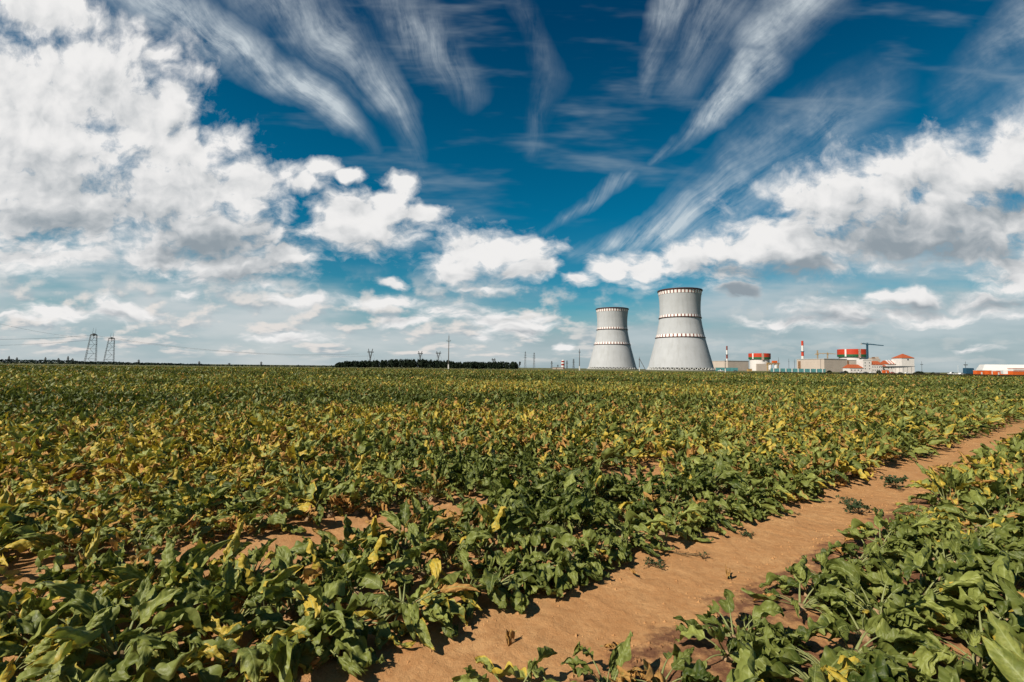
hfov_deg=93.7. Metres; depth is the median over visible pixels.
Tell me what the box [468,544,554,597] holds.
sugar beet plant
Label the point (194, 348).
power cable
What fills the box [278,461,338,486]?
sugar beet plant
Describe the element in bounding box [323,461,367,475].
sugar beet plant
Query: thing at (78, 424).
beet crop
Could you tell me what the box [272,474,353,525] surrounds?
sugar beet plant
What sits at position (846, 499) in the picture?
weed
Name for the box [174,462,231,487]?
sugar beet plant
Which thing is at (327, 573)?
sugar beet plant
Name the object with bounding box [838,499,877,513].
weed
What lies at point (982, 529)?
sugar beet plant
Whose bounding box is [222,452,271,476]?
sugar beet plant
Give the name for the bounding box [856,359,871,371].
stair tower
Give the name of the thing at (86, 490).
sugar beet plant
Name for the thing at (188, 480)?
sugar beet plant
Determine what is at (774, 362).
gantry crane
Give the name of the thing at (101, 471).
sugar beet plant
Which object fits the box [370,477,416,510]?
sugar beet plant
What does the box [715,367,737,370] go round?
sheet fence
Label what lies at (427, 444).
sugar beet plant
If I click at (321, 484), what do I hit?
sugar beet plant
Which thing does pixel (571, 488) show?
sugar beet plant
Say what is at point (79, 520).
sugar beet plant
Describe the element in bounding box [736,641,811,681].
sugar beet plant
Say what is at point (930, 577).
sugar beet plant
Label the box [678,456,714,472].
sugar beet plant
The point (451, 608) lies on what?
sugar beet plant
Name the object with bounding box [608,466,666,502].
sugar beet plant
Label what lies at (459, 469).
sugar beet plant
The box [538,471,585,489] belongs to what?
sugar beet plant
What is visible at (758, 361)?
reactor building
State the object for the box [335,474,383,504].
sugar beet plant
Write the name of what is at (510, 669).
sugar beet plant
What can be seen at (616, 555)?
sugar beet plant
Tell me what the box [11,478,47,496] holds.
sugar beet plant
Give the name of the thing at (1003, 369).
warehouse
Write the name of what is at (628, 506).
sugar beet plant
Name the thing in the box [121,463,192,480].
sugar beet plant
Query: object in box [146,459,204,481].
sugar beet plant
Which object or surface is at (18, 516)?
sugar beet plant
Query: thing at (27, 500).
sugar beet plant
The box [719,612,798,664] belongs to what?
sugar beet plant
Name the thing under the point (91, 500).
sugar beet plant
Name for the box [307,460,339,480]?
sugar beet plant
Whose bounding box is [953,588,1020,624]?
sugar beet plant
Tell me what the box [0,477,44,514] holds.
sugar beet plant
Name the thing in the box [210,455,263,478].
sugar beet plant
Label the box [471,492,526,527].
sugar beet plant
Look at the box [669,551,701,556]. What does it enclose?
dry twig
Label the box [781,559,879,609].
sugar beet plant
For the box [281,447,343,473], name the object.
sugar beet plant
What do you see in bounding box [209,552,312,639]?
sugar beet plant
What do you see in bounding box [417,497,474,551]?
sugar beet plant
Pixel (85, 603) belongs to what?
sugar beet plant
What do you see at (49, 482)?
sugar beet plant
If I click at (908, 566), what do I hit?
sugar beet plant
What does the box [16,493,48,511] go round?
sugar beet plant
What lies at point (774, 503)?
sugar beet plant
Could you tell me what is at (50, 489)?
sugar beet plant
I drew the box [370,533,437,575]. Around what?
sugar beet plant
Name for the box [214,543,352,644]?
sugar beet plant
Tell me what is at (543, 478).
sugar beet plant
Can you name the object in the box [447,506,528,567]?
sugar beet plant
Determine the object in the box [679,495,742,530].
sugar beet plant
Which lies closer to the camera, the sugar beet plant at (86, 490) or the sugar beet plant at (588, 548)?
the sugar beet plant at (588, 548)
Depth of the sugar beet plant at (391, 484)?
5.81 m
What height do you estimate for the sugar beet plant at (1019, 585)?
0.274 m
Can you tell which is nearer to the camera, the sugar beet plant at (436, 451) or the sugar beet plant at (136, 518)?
the sugar beet plant at (136, 518)
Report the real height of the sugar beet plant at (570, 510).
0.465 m
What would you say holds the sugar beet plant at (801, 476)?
on the ground at (26, 566)
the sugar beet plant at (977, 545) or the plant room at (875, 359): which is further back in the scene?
the plant room at (875, 359)
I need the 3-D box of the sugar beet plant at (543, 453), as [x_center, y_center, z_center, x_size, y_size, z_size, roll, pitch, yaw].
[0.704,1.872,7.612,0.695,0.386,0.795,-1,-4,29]
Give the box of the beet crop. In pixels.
[0,364,1023,681]
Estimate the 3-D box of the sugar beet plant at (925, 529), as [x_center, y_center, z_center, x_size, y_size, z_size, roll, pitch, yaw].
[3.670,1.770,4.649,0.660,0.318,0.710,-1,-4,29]
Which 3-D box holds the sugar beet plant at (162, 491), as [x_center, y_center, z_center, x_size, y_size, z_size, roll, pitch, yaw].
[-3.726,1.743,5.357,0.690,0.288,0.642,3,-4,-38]
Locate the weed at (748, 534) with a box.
[739,531,753,537]
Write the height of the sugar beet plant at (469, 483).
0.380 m
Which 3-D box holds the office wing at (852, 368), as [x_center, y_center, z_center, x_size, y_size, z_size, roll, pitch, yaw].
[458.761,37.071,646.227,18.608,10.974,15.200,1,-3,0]
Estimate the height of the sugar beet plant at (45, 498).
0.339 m
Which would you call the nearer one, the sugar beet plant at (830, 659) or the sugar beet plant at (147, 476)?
the sugar beet plant at (830, 659)
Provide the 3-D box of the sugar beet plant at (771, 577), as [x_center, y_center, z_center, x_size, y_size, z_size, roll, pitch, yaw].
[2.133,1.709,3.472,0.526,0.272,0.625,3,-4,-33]
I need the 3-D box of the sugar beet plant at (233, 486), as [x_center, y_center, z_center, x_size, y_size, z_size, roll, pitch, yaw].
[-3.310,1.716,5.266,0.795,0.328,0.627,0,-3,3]
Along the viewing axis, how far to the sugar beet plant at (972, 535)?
4.31 m
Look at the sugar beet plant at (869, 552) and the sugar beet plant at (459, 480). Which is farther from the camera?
the sugar beet plant at (459, 480)
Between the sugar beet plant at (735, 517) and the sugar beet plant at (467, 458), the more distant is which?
the sugar beet plant at (467, 458)
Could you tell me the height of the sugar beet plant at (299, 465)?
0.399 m
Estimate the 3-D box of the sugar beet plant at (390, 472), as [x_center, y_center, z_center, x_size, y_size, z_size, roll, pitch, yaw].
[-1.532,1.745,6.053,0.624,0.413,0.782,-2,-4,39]
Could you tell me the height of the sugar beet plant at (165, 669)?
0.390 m
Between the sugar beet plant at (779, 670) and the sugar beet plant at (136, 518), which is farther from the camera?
the sugar beet plant at (136, 518)
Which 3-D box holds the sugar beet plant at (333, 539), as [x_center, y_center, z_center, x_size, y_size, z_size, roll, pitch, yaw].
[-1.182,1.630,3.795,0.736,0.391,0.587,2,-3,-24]
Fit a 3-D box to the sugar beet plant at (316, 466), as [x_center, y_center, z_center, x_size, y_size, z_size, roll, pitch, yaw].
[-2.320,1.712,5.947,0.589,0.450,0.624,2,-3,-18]
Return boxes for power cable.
[35,335,339,354]
[113,339,300,355]
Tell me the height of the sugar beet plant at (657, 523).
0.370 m
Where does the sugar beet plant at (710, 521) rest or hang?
on the ground at (26, 566)
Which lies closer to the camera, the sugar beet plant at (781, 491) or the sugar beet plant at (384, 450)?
the sugar beet plant at (781, 491)
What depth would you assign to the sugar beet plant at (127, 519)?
4.33 m
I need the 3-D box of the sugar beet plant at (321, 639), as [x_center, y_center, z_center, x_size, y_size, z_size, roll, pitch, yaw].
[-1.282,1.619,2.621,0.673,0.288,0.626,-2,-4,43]
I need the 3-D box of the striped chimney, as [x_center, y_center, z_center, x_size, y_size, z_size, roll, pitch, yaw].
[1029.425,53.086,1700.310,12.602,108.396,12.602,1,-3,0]
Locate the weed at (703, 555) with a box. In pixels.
[696,550,709,559]
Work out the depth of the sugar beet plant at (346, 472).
5.79 m
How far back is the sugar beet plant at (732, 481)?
6.09 m
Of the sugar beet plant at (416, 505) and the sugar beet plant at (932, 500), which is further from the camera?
the sugar beet plant at (932, 500)
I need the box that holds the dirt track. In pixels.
[266,419,1023,681]
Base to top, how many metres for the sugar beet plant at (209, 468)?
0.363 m
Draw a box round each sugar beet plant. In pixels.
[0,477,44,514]
[0,485,46,536]
[0,515,66,552]
[0,539,45,565]
[0,553,99,619]
[0,578,94,645]
[0,593,159,681]
[0,601,79,681]
[2,497,111,546]
[8,525,133,572]
[11,476,60,497]
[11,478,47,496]
[12,481,49,498]
[12,578,137,646]
[15,527,124,610]
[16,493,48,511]
[16,566,207,680]
[21,491,98,520]
[24,479,81,504]
[25,486,126,529]
[29,482,81,504]
[38,481,109,496]
[40,517,130,564]
[44,531,164,596]
[46,480,134,522]
[48,497,118,525]
[49,485,166,546]
[57,476,134,505]
[63,638,198,681]
[70,488,138,497]
[76,609,248,670]
[77,493,153,510]
[80,475,113,499]
[80,658,135,681]
[85,508,190,552]
[90,636,242,681]
[92,466,165,483]
[92,549,209,629]
[100,495,191,525]
[100,536,231,627]
[101,464,183,493]
[105,505,170,542]
[112,466,192,505]
[118,476,194,490]
[120,486,190,514]
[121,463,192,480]
[130,498,229,538]
[132,503,220,545]
[143,483,211,502]
[144,469,225,514]
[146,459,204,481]
[154,517,271,603]
[156,457,218,479]
[162,485,228,528]
[163,501,243,542]
[163,560,304,659]
[169,616,319,681]
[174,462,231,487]
[184,461,236,479]
[185,483,244,508]
[191,470,252,503]
[191,502,270,543]
[193,462,231,493]
[203,538,308,600]
[204,486,280,523]
[207,486,294,532]
[208,462,253,479]
[208,478,249,498]
[209,488,278,517]
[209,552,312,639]
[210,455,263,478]
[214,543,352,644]
[218,610,357,681]
[219,473,283,509]
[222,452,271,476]
[222,544,335,586]
[223,578,397,681]
[228,466,273,492]
[234,473,281,490]
[239,490,316,535]
[243,459,294,481]
[245,481,297,511]
[260,462,314,484]
[261,458,309,481]
[266,468,305,497]
[270,476,330,513]
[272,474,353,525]
[276,539,372,604]
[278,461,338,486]
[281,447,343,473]
[283,579,408,665]
[284,460,318,479]
[288,477,366,523]
[291,473,340,506]
[293,534,366,579]
[304,461,341,484]
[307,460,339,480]
[307,534,419,607]
[310,455,339,469]
[312,514,402,577]
[314,460,382,506]
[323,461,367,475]
[325,482,389,515]
[328,454,374,489]
[329,515,400,564]
[332,571,479,650]
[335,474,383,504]
[338,456,370,475]
[341,447,376,465]
[344,473,396,513]
[351,460,392,478]
[354,570,486,639]
[356,473,404,503]
[360,444,410,469]
[360,447,402,467]
[361,456,408,484]
[363,499,457,565]
[364,453,399,469]
[366,444,411,476]
[367,462,428,494]
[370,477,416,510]
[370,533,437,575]
[371,456,426,480]
[371,521,465,596]
[388,465,434,491]
[389,454,421,467]
[395,495,459,551]
[396,449,441,469]
[396,473,448,504]
[404,461,464,502]
[410,440,451,463]
[412,530,496,579]
[416,465,465,498]
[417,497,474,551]
[418,454,467,471]
[420,452,460,488]
[422,569,513,618]
[434,440,488,468]
[437,457,486,497]
[440,497,496,541]
[447,462,505,495]
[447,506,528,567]
[451,448,475,466]
[452,456,489,488]
[452,495,531,551]
[452,646,576,681]
[457,485,526,516]
[465,550,562,614]
[467,446,515,474]
[467,453,513,488]
[468,490,562,535]
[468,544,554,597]
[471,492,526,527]
[476,477,518,505]
[481,526,602,595]
[483,442,501,468]
[485,504,565,554]
[487,476,553,504]
[491,658,617,681]
[493,468,518,483]
[498,495,573,546]
[500,450,537,468]
[501,457,543,481]
[512,448,553,475]
[513,476,562,505]
[521,452,571,473]
[523,490,598,533]
[524,472,557,505]
[524,548,614,590]
[527,444,553,467]
[529,473,601,522]
[531,482,577,511]
[537,449,575,466]
[537,466,581,496]
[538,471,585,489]
[540,455,579,472]
[540,528,623,578]
[547,487,604,531]
[551,458,596,494]
[555,446,590,468]
[555,463,608,510]
[561,630,650,681]
[562,532,638,567]
[565,466,611,498]
[568,449,599,472]
[571,487,621,528]
[583,471,636,500]
[584,466,628,505]
[584,506,674,549]
[589,498,652,521]
[593,517,664,556]
[602,465,653,499]
[605,504,639,524]
[607,478,667,518]
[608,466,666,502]
[617,465,670,491]
[617,497,713,541]
[624,644,719,681]
[637,467,695,506]
[645,461,692,490]
[647,497,676,514]
[651,492,706,508]
[658,457,711,477]
[663,464,704,477]
[663,515,710,536]
[664,471,717,497]
[668,504,726,534]
[670,472,716,500]
[671,454,743,493]
[673,589,811,671]
[675,625,784,681]
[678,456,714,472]
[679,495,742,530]
[693,465,740,494]
[694,454,716,477]
[694,478,783,519]
[698,488,758,522]
[704,499,755,520]
[711,465,760,492]
[713,456,770,485]
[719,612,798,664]
[729,473,795,509]
[729,490,792,514]
[734,662,825,681]
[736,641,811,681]
[737,458,777,485]
[737,649,906,681]
[741,555,869,634]
[748,462,828,500]
[749,469,817,499]
[749,480,796,502]
[755,637,921,681]
[756,469,825,496]
[759,567,850,603]
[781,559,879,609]
[781,645,864,681]
[785,552,880,598]
[788,614,923,681]
[804,558,959,633]
[807,588,955,667]
[812,540,902,581]
[814,574,955,653]
[827,528,925,572]
[837,509,939,556]
[837,546,897,574]
[844,508,948,551]
[844,551,1002,632]
[847,651,988,681]
[849,513,944,546]
[860,543,1005,628]
[872,621,1008,681]
[882,551,1004,616]
[889,506,962,534]
[892,534,999,570]
[893,507,966,524]
[894,513,948,540]
[895,492,978,517]
[897,515,965,539]
[900,499,963,515]
[906,487,979,514]
[908,535,1023,586]
[909,530,1020,570]
[912,562,962,586]
[912,629,995,674]
[917,574,1023,643]
[928,550,1017,620]
[931,517,1023,550]
[932,503,1023,530]
[934,517,1023,538]
[935,555,1023,599]
[939,527,1008,554]
[940,516,1023,540]
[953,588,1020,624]
[958,492,1019,524]
[959,486,1023,525]
[960,496,1023,519]
[970,567,1023,589]
[972,662,1006,681]
[987,571,1023,585]
[997,586,1023,597]
[1015,519,1023,525]
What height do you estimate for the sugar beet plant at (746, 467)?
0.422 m
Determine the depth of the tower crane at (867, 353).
1399.53 m
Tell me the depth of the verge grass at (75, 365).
206.08 m
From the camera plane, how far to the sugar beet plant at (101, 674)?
2.27 m
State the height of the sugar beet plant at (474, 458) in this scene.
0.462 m
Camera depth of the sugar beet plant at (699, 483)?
5.86 m
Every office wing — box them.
[843,364,862,372]
[871,361,882,372]
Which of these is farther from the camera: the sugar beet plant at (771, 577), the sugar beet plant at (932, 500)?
the sugar beet plant at (932, 500)
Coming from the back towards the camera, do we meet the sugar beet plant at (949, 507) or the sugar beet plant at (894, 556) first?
the sugar beet plant at (949, 507)
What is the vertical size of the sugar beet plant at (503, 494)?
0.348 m
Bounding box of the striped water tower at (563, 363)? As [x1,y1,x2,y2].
[561,360,564,368]
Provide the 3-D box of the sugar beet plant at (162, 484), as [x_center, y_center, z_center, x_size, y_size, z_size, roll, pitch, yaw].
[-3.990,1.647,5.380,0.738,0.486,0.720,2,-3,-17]
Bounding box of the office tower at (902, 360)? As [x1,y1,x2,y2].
[892,354,914,372]
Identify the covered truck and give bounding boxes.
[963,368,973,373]
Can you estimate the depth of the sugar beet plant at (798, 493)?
5.92 m
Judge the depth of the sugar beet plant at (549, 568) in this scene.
3.60 m
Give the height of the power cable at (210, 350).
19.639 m
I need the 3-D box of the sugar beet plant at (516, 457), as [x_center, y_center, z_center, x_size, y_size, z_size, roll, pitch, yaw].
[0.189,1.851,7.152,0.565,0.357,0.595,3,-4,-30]
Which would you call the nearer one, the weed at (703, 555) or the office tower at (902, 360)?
the weed at (703, 555)
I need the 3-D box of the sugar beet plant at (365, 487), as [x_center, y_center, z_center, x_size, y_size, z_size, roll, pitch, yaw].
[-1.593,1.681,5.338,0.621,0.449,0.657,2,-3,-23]
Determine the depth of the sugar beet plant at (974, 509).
5.25 m
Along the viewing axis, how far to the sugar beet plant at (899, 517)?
4.86 m
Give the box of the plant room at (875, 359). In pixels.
[870,357,879,361]
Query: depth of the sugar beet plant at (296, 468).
6.57 m
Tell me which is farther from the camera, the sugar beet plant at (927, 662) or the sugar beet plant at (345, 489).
the sugar beet plant at (345, 489)
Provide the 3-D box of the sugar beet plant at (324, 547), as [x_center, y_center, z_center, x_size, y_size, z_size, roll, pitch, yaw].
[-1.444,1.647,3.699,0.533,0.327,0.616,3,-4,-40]
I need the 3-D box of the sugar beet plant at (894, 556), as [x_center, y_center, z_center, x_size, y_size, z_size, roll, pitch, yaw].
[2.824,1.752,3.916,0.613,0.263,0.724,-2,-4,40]
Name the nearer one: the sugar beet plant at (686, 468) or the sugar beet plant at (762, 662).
the sugar beet plant at (762, 662)
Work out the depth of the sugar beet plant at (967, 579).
3.08 m
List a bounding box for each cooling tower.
[587,307,637,369]
[646,287,715,370]
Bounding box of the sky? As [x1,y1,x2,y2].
[0,0,1023,372]
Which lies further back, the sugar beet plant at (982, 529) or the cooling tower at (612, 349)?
the cooling tower at (612, 349)
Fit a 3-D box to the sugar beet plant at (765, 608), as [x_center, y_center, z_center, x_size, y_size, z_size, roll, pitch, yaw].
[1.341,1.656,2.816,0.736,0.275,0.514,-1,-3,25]
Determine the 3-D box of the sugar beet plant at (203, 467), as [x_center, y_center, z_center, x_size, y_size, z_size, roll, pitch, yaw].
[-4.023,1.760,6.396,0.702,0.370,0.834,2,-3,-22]
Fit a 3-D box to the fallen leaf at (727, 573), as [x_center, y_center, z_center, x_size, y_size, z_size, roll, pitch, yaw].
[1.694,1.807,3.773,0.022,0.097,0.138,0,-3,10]
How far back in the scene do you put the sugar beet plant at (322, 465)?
6.74 m
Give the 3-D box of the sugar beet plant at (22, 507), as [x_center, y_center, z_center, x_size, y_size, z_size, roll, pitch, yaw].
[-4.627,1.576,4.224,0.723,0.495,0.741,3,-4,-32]
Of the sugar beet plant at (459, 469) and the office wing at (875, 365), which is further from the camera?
the office wing at (875, 365)
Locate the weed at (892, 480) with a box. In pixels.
[879,474,908,488]
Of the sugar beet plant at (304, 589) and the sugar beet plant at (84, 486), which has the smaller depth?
the sugar beet plant at (304, 589)
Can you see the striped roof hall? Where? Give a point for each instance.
(888, 363)
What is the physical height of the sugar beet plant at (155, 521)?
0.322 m
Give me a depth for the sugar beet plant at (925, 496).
5.68 m
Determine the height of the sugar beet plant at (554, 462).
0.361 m
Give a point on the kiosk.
(1015, 371)
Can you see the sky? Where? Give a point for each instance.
(396, 179)
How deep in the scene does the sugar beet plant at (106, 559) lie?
3.30 m
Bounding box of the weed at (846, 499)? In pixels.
[835,495,861,504]
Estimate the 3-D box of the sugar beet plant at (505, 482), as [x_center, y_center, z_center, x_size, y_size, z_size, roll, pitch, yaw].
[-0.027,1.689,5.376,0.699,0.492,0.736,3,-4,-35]
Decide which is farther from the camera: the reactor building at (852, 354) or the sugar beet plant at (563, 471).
the reactor building at (852, 354)
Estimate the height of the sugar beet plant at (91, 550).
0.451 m
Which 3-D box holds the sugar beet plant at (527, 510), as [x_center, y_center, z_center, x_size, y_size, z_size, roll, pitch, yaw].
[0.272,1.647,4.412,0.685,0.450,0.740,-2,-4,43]
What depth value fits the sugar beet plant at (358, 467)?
6.20 m
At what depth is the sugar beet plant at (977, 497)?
5.04 m
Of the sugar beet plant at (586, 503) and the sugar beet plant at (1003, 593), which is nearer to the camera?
the sugar beet plant at (1003, 593)
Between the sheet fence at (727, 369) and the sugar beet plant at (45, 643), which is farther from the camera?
the sheet fence at (727, 369)
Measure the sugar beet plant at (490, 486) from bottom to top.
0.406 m
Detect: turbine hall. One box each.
[712,360,748,370]
[796,358,846,371]
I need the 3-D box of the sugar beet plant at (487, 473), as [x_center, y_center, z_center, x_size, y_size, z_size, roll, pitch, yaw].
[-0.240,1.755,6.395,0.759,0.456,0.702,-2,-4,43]
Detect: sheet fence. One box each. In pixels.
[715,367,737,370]
[770,368,825,371]
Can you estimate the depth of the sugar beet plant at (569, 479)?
5.42 m
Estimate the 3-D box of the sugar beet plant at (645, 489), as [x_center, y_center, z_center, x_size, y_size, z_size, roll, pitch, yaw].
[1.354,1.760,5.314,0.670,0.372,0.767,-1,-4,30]
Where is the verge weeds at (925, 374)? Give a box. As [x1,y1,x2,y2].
[650,371,1023,376]
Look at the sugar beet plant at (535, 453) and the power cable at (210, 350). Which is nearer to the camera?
the sugar beet plant at (535, 453)
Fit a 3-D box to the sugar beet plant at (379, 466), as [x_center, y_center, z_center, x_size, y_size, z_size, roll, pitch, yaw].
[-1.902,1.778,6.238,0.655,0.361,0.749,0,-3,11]
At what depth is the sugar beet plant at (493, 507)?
4.67 m
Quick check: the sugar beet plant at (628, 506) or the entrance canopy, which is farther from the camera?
the entrance canopy
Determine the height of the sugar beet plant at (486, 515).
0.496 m
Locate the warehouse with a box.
[976,364,1023,374]
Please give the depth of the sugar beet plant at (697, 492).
5.87 m
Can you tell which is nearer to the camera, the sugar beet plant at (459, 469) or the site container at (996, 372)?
the sugar beet plant at (459, 469)
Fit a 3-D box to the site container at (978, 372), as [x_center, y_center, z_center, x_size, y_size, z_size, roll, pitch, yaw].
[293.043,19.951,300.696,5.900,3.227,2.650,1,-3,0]
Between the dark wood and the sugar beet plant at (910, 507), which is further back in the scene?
the dark wood
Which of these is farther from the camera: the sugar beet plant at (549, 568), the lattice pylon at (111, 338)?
the lattice pylon at (111, 338)
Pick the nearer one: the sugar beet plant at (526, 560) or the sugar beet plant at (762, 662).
the sugar beet plant at (762, 662)
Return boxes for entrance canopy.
[879,366,914,372]
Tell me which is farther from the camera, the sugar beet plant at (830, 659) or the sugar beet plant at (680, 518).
the sugar beet plant at (680, 518)
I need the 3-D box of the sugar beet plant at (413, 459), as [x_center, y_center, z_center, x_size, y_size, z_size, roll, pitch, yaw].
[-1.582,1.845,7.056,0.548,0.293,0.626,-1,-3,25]
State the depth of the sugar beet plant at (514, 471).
6.37 m
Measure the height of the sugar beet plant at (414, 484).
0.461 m
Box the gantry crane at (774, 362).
[767,361,779,370]
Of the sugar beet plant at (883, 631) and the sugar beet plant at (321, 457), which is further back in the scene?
the sugar beet plant at (321, 457)
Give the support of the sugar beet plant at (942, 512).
on the ground at (26, 566)
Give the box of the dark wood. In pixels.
[334,359,518,368]
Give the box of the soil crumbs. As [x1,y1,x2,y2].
[272,439,977,681]
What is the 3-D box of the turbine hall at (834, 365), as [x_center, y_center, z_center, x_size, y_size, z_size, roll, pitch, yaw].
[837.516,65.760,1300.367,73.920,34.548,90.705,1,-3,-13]
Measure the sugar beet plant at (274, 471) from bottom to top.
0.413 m
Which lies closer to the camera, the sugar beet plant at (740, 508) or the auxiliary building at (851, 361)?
the sugar beet plant at (740, 508)
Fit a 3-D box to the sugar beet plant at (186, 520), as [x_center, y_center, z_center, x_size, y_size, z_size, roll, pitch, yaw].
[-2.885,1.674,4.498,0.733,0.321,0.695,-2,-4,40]
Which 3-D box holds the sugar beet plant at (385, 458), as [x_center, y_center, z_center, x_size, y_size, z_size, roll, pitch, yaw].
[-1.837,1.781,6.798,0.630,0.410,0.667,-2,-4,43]
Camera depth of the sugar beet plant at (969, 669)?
2.25 m
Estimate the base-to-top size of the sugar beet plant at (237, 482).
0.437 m
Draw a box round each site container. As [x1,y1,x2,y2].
[973,370,984,373]
[993,371,1000,374]
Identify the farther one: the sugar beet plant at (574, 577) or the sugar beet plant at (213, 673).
the sugar beet plant at (574, 577)
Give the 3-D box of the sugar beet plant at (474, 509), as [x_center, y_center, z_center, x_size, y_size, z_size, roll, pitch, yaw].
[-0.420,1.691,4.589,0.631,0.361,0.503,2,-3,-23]
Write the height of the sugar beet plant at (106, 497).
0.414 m
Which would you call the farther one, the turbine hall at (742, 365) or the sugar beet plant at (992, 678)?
the turbine hall at (742, 365)
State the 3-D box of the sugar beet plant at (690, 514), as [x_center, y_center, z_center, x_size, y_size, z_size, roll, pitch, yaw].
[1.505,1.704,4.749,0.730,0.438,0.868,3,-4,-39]
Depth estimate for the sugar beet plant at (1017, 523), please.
4.42 m
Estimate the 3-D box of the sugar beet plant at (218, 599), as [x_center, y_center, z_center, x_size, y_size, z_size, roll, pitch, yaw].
[-1.707,1.546,2.887,0.812,0.460,0.702,-2,-4,43]
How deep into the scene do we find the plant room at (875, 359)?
759.91 m
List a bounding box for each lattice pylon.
[84,328,97,361]
[103,333,114,361]
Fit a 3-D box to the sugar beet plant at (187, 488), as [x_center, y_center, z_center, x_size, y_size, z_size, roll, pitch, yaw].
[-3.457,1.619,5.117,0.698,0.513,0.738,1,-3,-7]
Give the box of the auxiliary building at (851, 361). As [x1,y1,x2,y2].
[847,360,855,363]
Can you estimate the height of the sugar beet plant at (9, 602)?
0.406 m
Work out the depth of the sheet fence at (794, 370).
559.12 m
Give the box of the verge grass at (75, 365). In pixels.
[1,364,241,367]
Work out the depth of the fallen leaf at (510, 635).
2.84 m
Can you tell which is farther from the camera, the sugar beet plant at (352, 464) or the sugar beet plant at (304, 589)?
the sugar beet plant at (352, 464)
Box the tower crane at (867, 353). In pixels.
[860,343,883,358]
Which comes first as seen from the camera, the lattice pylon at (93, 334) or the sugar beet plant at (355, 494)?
the sugar beet plant at (355, 494)
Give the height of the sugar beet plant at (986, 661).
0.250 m
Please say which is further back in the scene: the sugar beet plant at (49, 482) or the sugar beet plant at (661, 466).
the sugar beet plant at (661, 466)
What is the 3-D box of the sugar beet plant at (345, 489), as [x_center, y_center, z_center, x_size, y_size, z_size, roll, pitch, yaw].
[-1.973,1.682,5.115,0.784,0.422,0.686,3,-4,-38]
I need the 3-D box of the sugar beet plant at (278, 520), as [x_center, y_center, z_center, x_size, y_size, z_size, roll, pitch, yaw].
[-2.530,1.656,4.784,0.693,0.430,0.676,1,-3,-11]
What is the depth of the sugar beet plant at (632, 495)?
5.61 m
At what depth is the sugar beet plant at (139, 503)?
4.89 m
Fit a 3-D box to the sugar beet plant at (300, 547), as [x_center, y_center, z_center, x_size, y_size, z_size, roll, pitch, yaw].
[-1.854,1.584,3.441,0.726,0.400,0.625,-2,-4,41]
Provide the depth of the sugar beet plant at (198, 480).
5.68 m
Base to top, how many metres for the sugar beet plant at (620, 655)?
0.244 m
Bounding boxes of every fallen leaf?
[505,629,515,645]
[600,642,617,648]
[725,565,729,577]
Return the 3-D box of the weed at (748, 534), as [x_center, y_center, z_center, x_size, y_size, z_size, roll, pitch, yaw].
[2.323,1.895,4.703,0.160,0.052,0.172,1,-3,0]
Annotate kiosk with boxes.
[1007,368,1023,374]
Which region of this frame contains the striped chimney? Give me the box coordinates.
[800,341,804,358]
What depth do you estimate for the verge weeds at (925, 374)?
204.33 m
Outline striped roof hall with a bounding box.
[880,360,895,372]
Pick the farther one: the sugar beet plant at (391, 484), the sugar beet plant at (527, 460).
the sugar beet plant at (527, 460)
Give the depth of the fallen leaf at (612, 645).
2.75 m
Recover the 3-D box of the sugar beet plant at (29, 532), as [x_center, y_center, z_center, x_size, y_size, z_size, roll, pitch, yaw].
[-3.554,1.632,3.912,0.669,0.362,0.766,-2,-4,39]
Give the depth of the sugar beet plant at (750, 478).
6.22 m
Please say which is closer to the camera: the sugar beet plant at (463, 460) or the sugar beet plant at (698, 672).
the sugar beet plant at (698, 672)
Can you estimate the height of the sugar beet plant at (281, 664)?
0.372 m
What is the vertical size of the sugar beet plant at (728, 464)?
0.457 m
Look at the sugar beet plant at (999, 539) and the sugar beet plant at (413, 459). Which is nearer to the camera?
the sugar beet plant at (999, 539)
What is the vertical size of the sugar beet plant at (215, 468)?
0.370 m
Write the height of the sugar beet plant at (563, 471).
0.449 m
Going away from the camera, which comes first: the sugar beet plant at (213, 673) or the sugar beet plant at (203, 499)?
the sugar beet plant at (213, 673)
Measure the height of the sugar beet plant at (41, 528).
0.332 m
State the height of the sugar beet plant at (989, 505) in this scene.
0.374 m
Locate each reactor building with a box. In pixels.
[748,353,770,370]
[837,349,871,359]
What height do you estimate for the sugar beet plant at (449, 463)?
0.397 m
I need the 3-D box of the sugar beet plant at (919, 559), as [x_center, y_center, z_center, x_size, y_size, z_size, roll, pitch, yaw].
[2.945,1.690,3.382,0.819,0.325,0.740,-2,-4,43]
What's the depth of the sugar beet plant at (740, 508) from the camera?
5.27 m
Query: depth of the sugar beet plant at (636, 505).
5.00 m
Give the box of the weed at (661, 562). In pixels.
[643,557,664,567]
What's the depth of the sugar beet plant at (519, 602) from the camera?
3.35 m
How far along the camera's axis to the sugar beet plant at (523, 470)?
6.63 m
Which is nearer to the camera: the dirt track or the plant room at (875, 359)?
the dirt track
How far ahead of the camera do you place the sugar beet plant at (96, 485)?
5.34 m
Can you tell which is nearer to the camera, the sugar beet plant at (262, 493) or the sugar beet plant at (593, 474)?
the sugar beet plant at (262, 493)
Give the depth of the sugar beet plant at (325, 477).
5.41 m
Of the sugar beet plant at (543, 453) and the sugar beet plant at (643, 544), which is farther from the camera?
the sugar beet plant at (543, 453)
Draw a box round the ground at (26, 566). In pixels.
[0,362,1023,681]
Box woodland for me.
[0,359,333,366]
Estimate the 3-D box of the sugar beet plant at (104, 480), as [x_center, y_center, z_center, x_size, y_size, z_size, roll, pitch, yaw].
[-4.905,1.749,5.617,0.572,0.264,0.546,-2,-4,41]
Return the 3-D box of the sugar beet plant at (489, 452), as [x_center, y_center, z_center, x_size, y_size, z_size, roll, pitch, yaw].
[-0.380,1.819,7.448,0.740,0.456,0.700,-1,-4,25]

